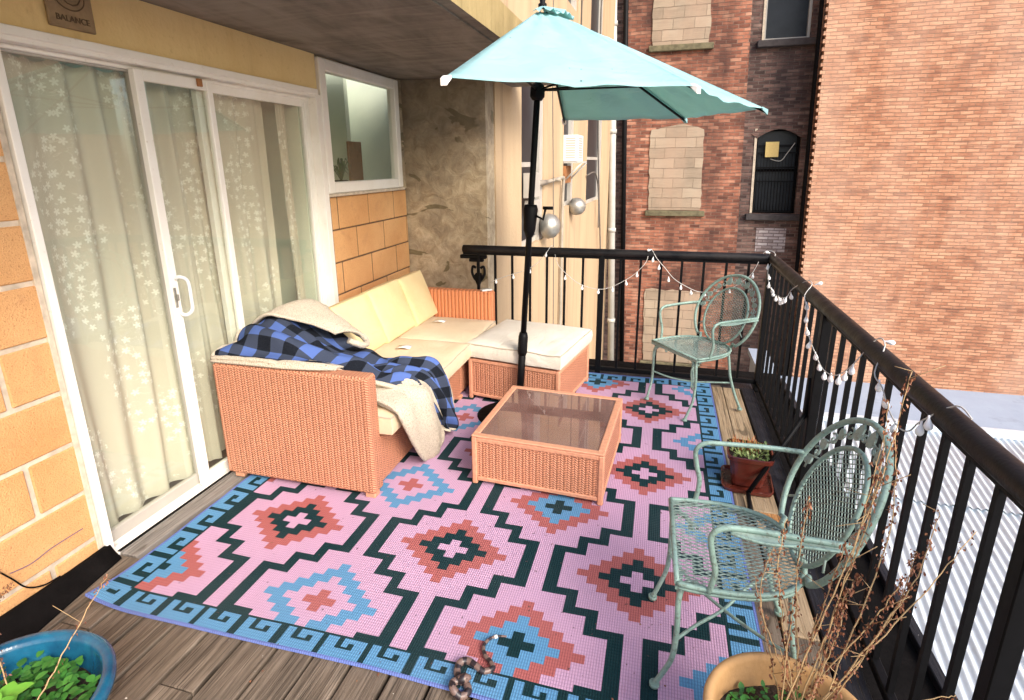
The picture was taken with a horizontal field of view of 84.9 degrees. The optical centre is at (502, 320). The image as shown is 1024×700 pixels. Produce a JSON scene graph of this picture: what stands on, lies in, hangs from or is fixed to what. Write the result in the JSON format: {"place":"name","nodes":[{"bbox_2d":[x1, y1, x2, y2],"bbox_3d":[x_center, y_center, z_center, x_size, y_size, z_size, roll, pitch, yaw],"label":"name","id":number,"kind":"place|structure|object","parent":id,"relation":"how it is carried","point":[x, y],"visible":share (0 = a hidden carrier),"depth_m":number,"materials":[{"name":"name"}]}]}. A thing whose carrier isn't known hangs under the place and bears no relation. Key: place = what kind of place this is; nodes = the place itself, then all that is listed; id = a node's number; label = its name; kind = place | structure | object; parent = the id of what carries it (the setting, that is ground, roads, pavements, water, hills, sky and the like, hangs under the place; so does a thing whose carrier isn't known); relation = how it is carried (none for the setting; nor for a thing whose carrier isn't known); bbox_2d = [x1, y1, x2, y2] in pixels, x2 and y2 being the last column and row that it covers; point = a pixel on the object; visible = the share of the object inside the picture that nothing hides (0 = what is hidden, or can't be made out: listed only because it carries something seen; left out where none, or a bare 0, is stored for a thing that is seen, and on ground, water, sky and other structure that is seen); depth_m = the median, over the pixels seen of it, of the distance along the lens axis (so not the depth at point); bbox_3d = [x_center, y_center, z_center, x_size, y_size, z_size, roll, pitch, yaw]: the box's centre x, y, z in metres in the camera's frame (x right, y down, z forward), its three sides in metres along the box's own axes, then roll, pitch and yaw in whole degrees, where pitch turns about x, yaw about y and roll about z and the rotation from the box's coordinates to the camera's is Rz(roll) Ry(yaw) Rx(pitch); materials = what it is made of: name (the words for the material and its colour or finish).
{"place":"outdoors","nodes":[
{"label":"outdoors","id":0,"kind":"place"},
{"bbox_2d":[480,288,491,291],"bbox_3d":[-0.126,-0.240,4.368,0.085,0.014,0.045,-7,17,-21],"label":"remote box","id":1,"kind":"object","parent":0,"point":[486,289],"visible":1,"depth_m":4.35,"materials":[{"name":"white plastic"}]},
{"bbox_2d":[424,359,939,699],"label":"deck framing","id":2,"kind":"object","parent":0,"point":[907,672],"depth_m":2.17,"materials":[{"name":"black wood"}]},
{"bbox_2d":[39,385,831,699],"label":"wooden deck","id":3,"kind":"structure","parent":2,"relation":"on","point":[155,660],"depth_m":1.90,"materials":[{"name":"brown wood"}]},
{"bbox_2d":[0,554,116,699],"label":"blue flower pot","id":4,"kind":"object","parent":3,"relation":"on","point":[68,664],"visible":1,"depth_m":1.57,"materials":[{"name":"ceramic"}]},
{"bbox_2d":[0,545,121,643],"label":"roofing strip","id":5,"kind":"object","parent":3,"relation":"on","point":[36,612],"visible":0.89,"depth_m":2.12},
{"bbox_2d":[0,0,409,615],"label":"apartment wall","id":6,"kind":"structure","parent":3,"relation":"on","point":[48,526],"depth_m":2.16,"materials":[{"name":"yellow paint"}]},
{"bbox_2d":[0,573,60,587],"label":"wall cable","id":7,"kind":"object","parent":6,"relation":"attached to","point":[9,577],"depth_m":2.06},
{"bbox_2d":[44,0,95,34],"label":"stone plaque","id":8,"kind":"object","parent":6,"relation":"attached to","point":[76,15],"visible":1,"depth_m":2.09,"materials":[{"name":"brown stone"}]},
{"bbox_2d":[0,23,338,554],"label":"sliding door","id":9,"kind":"structure","parent":6,"relation":"attached to","point":[203,83],"depth_m":2.65,"materials":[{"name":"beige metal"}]},
{"bbox_2d":[1,52,193,527],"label":"lace curtain","id":10,"kind":"object","parent":9,"relation":"hanging from","point":[76,131],"visible":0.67,"depth_m":2.45,"materials":[{"name":"beige fabric"}]},
{"bbox_2d":[0,48,199,541],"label":"door panel","id":11,"kind":"structure","parent":9,"relation":"in","point":[136,518],"depth_m":2.59,"materials":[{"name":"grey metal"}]},
{"bbox_2d":[144,82,227,460],"bbox_3d":[-1.602,-0.199,2.929,0.086,1.973,0.378,4,16,15],"label":"lace curtain","id":12,"kind":"object","parent":9,"relation":"hanging from","point":[174,129],"visible":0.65,"depth_m":2.87,"materials":[{"name":"beige fabric"}]},
{"bbox_2d":[128,68,244,484],"bbox_3d":[-1.474,-0.162,2.819,0.084,1.986,0.440,4,16,15],"label":"door panel","id":13,"kind":"structure","parent":9,"relation":"in","point":[137,77],"depth_m":2.68,"materials":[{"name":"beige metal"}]},
{"bbox_2d":[203,94,281,338],"bbox_3d":[-1.490,-0.307,3.312,0.085,1.973,0.524,4,16,15],"label":"lace curtain","id":14,"kind":"object","parent":9,"relation":"hanging from","point":[240,126],"visible":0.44,"depth_m":3.27,"materials":[{"name":"beige fabric"}]},
{"bbox_2d":[191,84,323,343],"bbox_3d":[-1.373,-0.329,3.409,0.032,1.986,0.925,4,16,15],"label":"door panel","id":15,"kind":"structure","parent":9,"relation":"in","point":[197,95],"depth_m":2.98,"materials":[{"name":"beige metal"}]},
{"bbox_2d":[274,103,305,299],"bbox_3d":[-1.359,-0.412,3.682,0.071,1.973,0.140,-1,16,0],"label":"lace curtain","id":16,"kind":"object","parent":9,"relation":"hanging from","point":[297,263],"visible":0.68,"depth_m":3.57,"materials":[{"name":"beige fabric"}]},
{"bbox_2d":[118,449,226,521],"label":"room floor","id":17,"kind":"structure","parent":6,"relation":"attached to","point":[176,482],"depth_m":3.03,"materials":[{"name":"brown wood"}]},
{"bbox_2d":[9,53,317,304],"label":"room wall","id":18,"kind":"structure","parent":17,"relation":"on","point":[300,199],"depth_m":3.73,"materials":[{"name":"beige paint"}]},
{"bbox_2d":[325,74,391,179],"bbox_3d":[-1.521,-0.917,4.757,1.010,2.420,1.680,4,16,15],"label":"room partition","id":19,"kind":"object","parent":18,"relation":"attached to","point":[358,111],"depth_m":5.21,"materials":[{"name":"white paint"}]},
{"bbox_2d":[333,158,351,181],"bbox_3d":[-1.379,-1.244,4.764,0.273,0.271,0.226,4,16,15],"label":"potted plant","id":20,"kind":"object","parent":19,"relation":"on","point":[341,170],"visible":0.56,"depth_m":4.73,"materials":[{"name":"green plant"}]},
{"bbox_2d":[346,141,363,180],"bbox_3d":[-1.337,-1.411,5.093,0.025,0.414,0.220,4,16,15],"label":"wooden board","id":21,"kind":"object","parent":19,"relation":"on","point":[354,153],"visible":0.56,"depth_m":5.05,"materials":[{"name":"brown wood"}]},
{"bbox_2d":[140,0,555,86],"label":"balcony slab","id":22,"kind":"structure","parent":6,"relation":"on","point":[413,39],"depth_m":2.92,"materials":[{"name":"concrete"}]},
{"bbox_2d":[314,56,404,196],"bbox_3d":[-1.040,-1.404,4.198,0.078,0.874,1.170,4,16,15],"label":"casement window","id":23,"kind":"structure","parent":6,"relation":"attached to","point":[323,66],"depth_m":4.11,"materials":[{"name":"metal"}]},
{"bbox_2d":[314,56,402,193],"bbox_3d":[-1.045,-1.414,4.191,0.072,0.852,1.140,4,16,15],"label":"window frame","id":24,"kind":"structure","parent":23,"relation":"in","point":[323,66],"depth_m":4.11,"materials":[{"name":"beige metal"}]},
{"bbox_2d":[400,78,494,290],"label":"concrete wall","id":25,"kind":"structure","parent":6,"relation":"attached to","point":[448,132],"depth_m":4.80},
{"bbox_2d":[85,372,763,699],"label":"outdoor rug","id":26,"kind":"object","parent":3,"relation":"on","point":[409,572],"visible":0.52,"depth_m":2.26,"materials":[{"name":"fabric"}]},
{"bbox_2d":[213,270,495,497],"bbox_3d":[-0.752,0.222,3.668,0.960,0.782,1.978,4,16,15],"label":"wicker sofa","id":27,"kind":"object","parent":26,"relation":"on","point":[341,429],"visible":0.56,"depth_m":2.83,"materials":[{"name":"wicker"}]},
{"bbox_2d":[210,299,458,460],"bbox_3d":[-0.872,0.352,3.099,1.092,0.850,0.801,4,16,15],"label":"plaid blanket","id":28,"kind":"object","parent":27,"relation":"on","point":[415,394],"visible":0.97,"depth_m":2.96,"materials":[{"name":"blue fabric"}]},
{"bbox_2d":[448,634,506,699],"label":"toy snake","id":29,"kind":"object","parent":26,"relation":"on","point":[462,679],"visible":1,"depth_m":1.79,"materials":[{"name":"plastic"}]},
{"bbox_2d":[465,319,592,399],"bbox_3d":[0.204,0.289,4.028,0.710,0.440,0.690,7,17,25],"label":"wicker ottoman","id":30,"kind":"object","parent":26,"relation":"on","point":[557,357],"visible":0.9,"depth_m":3.81,"materials":[{"name":"fabric"}]},
{"bbox_2d":[471,385,622,505],"bbox_3d":[0.270,0.644,3.062,0.670,0.276,0.690,5,16,18],"label":"wicker coffee table","id":31,"kind":"object","parent":26,"relation":"on","point":[555,442],"visible":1,"depth_m":2.87,"materials":[{"name":"wicker"}]},
{"bbox_2d":[440,0,767,421],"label":"half umbrella","id":32,"kind":"object","parent":26,"relation":"on","point":[590,74],"visible":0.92,"depth_m":2.85,"materials":[{"name":"teal fabric"}]},
{"bbox_2d":[644,274,760,421],"bbox_3d":[1.326,0.144,3.708,0.590,0.859,0.556,-7,17,-23],"label":"iron chair","id":33,"kind":"object","parent":26,"relation":"on","point":[671,347],"visible":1,"depth_m":3.69,"materials":[{"name":"green metal"}]},
{"bbox_2d":[648,417,893,689],"bbox_3d":[0.788,0.696,1.752,0.590,0.859,0.556,3,16,13],"label":"iron chair","id":34,"kind":"object","parent":26,"relation":"on","point":[767,537],"visible":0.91,"depth_m":1.67,"materials":[{"name":"green metal"}]},
{"bbox_2d":[164,386,753,699],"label":"leaf litter","id":35,"kind":"object","parent":3,"relation":"on","point":[492,546],"visible":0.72,"depth_m":1.98,"materials":[{"name":"brown plant"}]},
{"bbox_2d":[712,387,746,510],"bbox_3d":[1.358,0.716,3.374,0.070,0.033,1.620,4,16,15],"label":"deck edge board","id":36,"kind":"object","parent":3,"relation":"attached to","point":[725,427],"visible":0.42,"depth_m":3.56,"materials":[{"name":"brown wood"}]},
{"bbox_2d":[462,245,1023,699],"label":"balcony railing","id":37,"kind":"object","parent":3,"relation":"on","point":[996,463],"visible":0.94,"depth_m":1.88,"materials":[{"name":"black metal"}]},
{"bbox_2d":[460,254,486,288],"bbox_3d":[-0.232,-0.386,4.531,0.220,0.295,0.040,4,16,15],"label":"iron bracket","id":38,"kind":"object","parent":37,"relation":"attached to","point":[472,257],"visible":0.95,"depth_m":4.50,"materials":[{"name":"black metal"}]},
{"bbox_2d":[491,246,972,435],"bbox_3d":[0.554,-0.021,2.905,2.076,0.362,2.702,4,16,15],"label":"string light","id":39,"kind":"object","parent":37,"relation":"hanging from","point":[927,425],"visible":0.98,"depth_m":2.29,"materials":[{"name":"white plastic"}]},
{"bbox_2d":[721,434,773,496],"bbox_3d":[1.250,0.725,2.847,0.244,0.226,0.244,5,17,19],"label":"brown square pot","id":40,"kind":"object","parent":3,"relation":"on","point":[742,470],"visible":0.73,"depth_m":2.80,"materials":[{"name":"ceramic"}]},
{"bbox_2d":[703,365,976,699],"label":"dried plant","id":41,"kind":"object","parent":3,"relation":"on","point":[766,675],"visible":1,"depth_m":1.36,"materials":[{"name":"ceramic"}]},
{"bbox_2d":[589,370,957,699],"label":"steel ledge","id":42,"kind":"object","parent":2,"relation":"attached to","point":[936,674],"visible":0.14,"depth_m":2.24,"materials":[{"name":"black metal"}]},
{"bbox_2d":[740,388,872,699],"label":"black edge plank","id":43,"kind":"object","parent":2,"relation":"on","point":[857,688],"visible":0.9,"depth_m":2.15,"materials":[{"name":"black wood"}]},
{"bbox_2d":[603,0,819,375],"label":"red brick building","id":44,"kind":"structure","parent":0,"point":[728,182],"depth_m":12.06,"materials":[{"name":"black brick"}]},
{"bbox_2d":[642,288,699,363],"bbox_3d":[3.917,0.120,13.040,1.286,1.754,0.075,4,16,15],"label":"blocked window","id":45,"kind":"structure","parent":44,"relation":"in","point":[669,314],"depth_m":12.98,"materials":[{"name":"beige brick"}]},
{"bbox_2d":[648,124,703,209],"bbox_3d":[3.754,-3.307,12.118,1.163,1.794,0.075,4,16,15],"label":"blocked window","id":46,"kind":"structure","parent":44,"relation":"in","point":[676,151],"depth_m":12.09,"materials":[{"name":"beige brick"}]},
{"bbox_2d":[652,0,710,45],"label":"blocked window","id":47,"kind":"structure","parent":44,"relation":"in","point":[674,21],"depth_m":11.34,"materials":[{"name":"beige brick"}]},
{"bbox_2d":[749,129,799,212],"bbox_3d":[5.847,-3.203,12.032,0.967,1.760,0.219,4,16,15],"label":"window","id":48,"kind":"structure","parent":44,"relation":"in","point":[776,152],"depth_m":12.09,"materials":[{"name":"black paint"}]},
{"bbox_2d":[762,0,812,39],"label":"window","id":49,"kind":"structure","parent":44,"relation":"in","point":[782,19],"depth_m":11.34,"materials":[{"name":"black glass"}]},
{"label":"ground","id":50,"kind":"structure","parent":0,"visible":0},
{"bbox_2d":[493,0,615,359],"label":"stucco facade","id":51,"kind":"structure","parent":50,"relation":"on","point":[513,114],"depth_m":6.98,"materials":[{"name":"beige paint"}]},
{"bbox_2d":[523,173,541,208],"bbox_3d":[0.329,-1.380,5.973,0.110,0.380,0.400,4,16,17],"label":"meter box","id":52,"kind":"object","parent":51,"relation":"attached to","point":[537,202],"visible":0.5,"depth_m":5.90,"materials":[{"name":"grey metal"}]},
{"bbox_2d":[522,86,542,245],"bbox_3d":[0.289,-1.922,6.055,0.068,2.180,0.950,4,16,17],"label":"window","id":53,"kind":"structure","parent":51,"relation":"in","point":[527,103],"depth_m":6.11,"materials":[{"name":"grey glass"}]},
{"bbox_2d":[540,213,560,238],"bbox_3d":[0.572,-1.117,6.622,0.237,0.300,0.300,4,16,15],"label":"vent hood","id":54,"kind":"object","parent":51,"relation":"attached to","point":[550,225],"visible":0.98,"depth_m":6.52,"materials":[{"name":"silver metal"}]},
{"bbox_2d":[540,176,564,324],"bbox_3d":[0.590,-0.295,7.069,0.125,2.936,1.708,5,16,18],"label":"conduit pipe","id":55,"kind":"object","parent":51,"relation":"attached to","point":[546,182],"visible":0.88,"depth_m":7.61,"materials":[{"name":"beige metal"}]},
{"bbox_2d":[563,120,573,205],"bbox_3d":[0.891,-2.579,7.862,0.068,1.900,0.770,4,16,17],"label":"window","id":56,"kind":"structure","parent":51,"relation":"in","point":[569,127],"depth_m":8.17,"materials":[{"name":"grey metal"}]},
{"bbox_2d":[568,0,576,10],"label":"window","id":57,"kind":"structure","parent":51,"relation":"in","point":[573,2],"depth_m":7.60,"materials":[{"name":"grey metal"}]},
{"bbox_2d":[563,135,586,182],"bbox_3d":[0.964,-2.234,7.761,0.370,0.630,0.441,4,16,15],"label":"air conditioner","id":58,"kind":"object","parent":51,"relation":"attached to","point":[573,149],"visible":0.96,"depth_m":7.56,"materials":[{"name":"white plastic"}]},
{"bbox_2d":[552,0,601,323],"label":"hanging cable","id":59,"kind":"object","parent":51,"relation":"hanging from","point":[598,183],"visible":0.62,"depth_m":9.06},
{"bbox_2d":[569,197,585,214],"bbox_3d":[1.111,-1.681,8.247,0.237,0.260,0.260,4,16,15],"label":"vent hood","id":60,"kind":"object","parent":51,"relation":"attached to","point":[577,206],"visible":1,"depth_m":8.16,"materials":[{"name":"silver metal"}]},
{"bbox_2d":[586,120,601,202],"bbox_3d":[1.630,-3.170,10.134,0.068,2.000,1.750,4,16,17],"label":"window","id":61,"kind":"structure","parent":51,"relation":"in","point":[592,155],"depth_m":10.37,"materials":[{"name":"grey metal"}]},
{"bbox_2d":[591,0,602,34],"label":"window","id":62,"kind":"structure","parent":51,"relation":"in","point":[596,4],"depth_m":9.61,"materials":[{"name":"grey glass"}]},
{"bbox_2d":[607,0,617,360],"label":"drain pipe","id":63,"kind":"object","parent":51,"relation":"attached to","point":[611,228],"visible":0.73,"depth_m":12.51,"materials":[{"name":"white metal"}]},
{"bbox_2d":[748,348,773,373],"bbox_3d":[5.198,1.568,11.443,0.350,1.700,1.200,4,16,15],"label":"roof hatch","id":64,"kind":"object","parent":50,"relation":"on","point":[752,353],"visible":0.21,"depth_m":11.42,"materials":[{"name":"grey metal"}]},
{"bbox_2d":[781,376,1023,430],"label":"flat roof","id":65,"kind":"structure","parent":50,"relation":"on","point":[996,410],"depth_m":10.72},
{"bbox_2d":[786,0,1023,395],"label":"salmon brick building","id":66,"kind":"structure","parent":50,"relation":"on","point":[910,241],"depth_m":10.68,"materials":[{"name":"brick"}]},
{"bbox_2d":[819,421,1023,699],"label":"corrugated roof","id":67,"kind":"structure","parent":50,"relation":"on","point":[979,500],"depth_m":6.91,"materials":[{"name":"white metal"}]},
{"bbox_2d":[801,410,1023,441],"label":"roof flashing","id":68,"kind":"object","parent":67,"relation":"attached to","point":[1006,434],"depth_m":9.61,"materials":[{"name":"white metal"}]}
]}

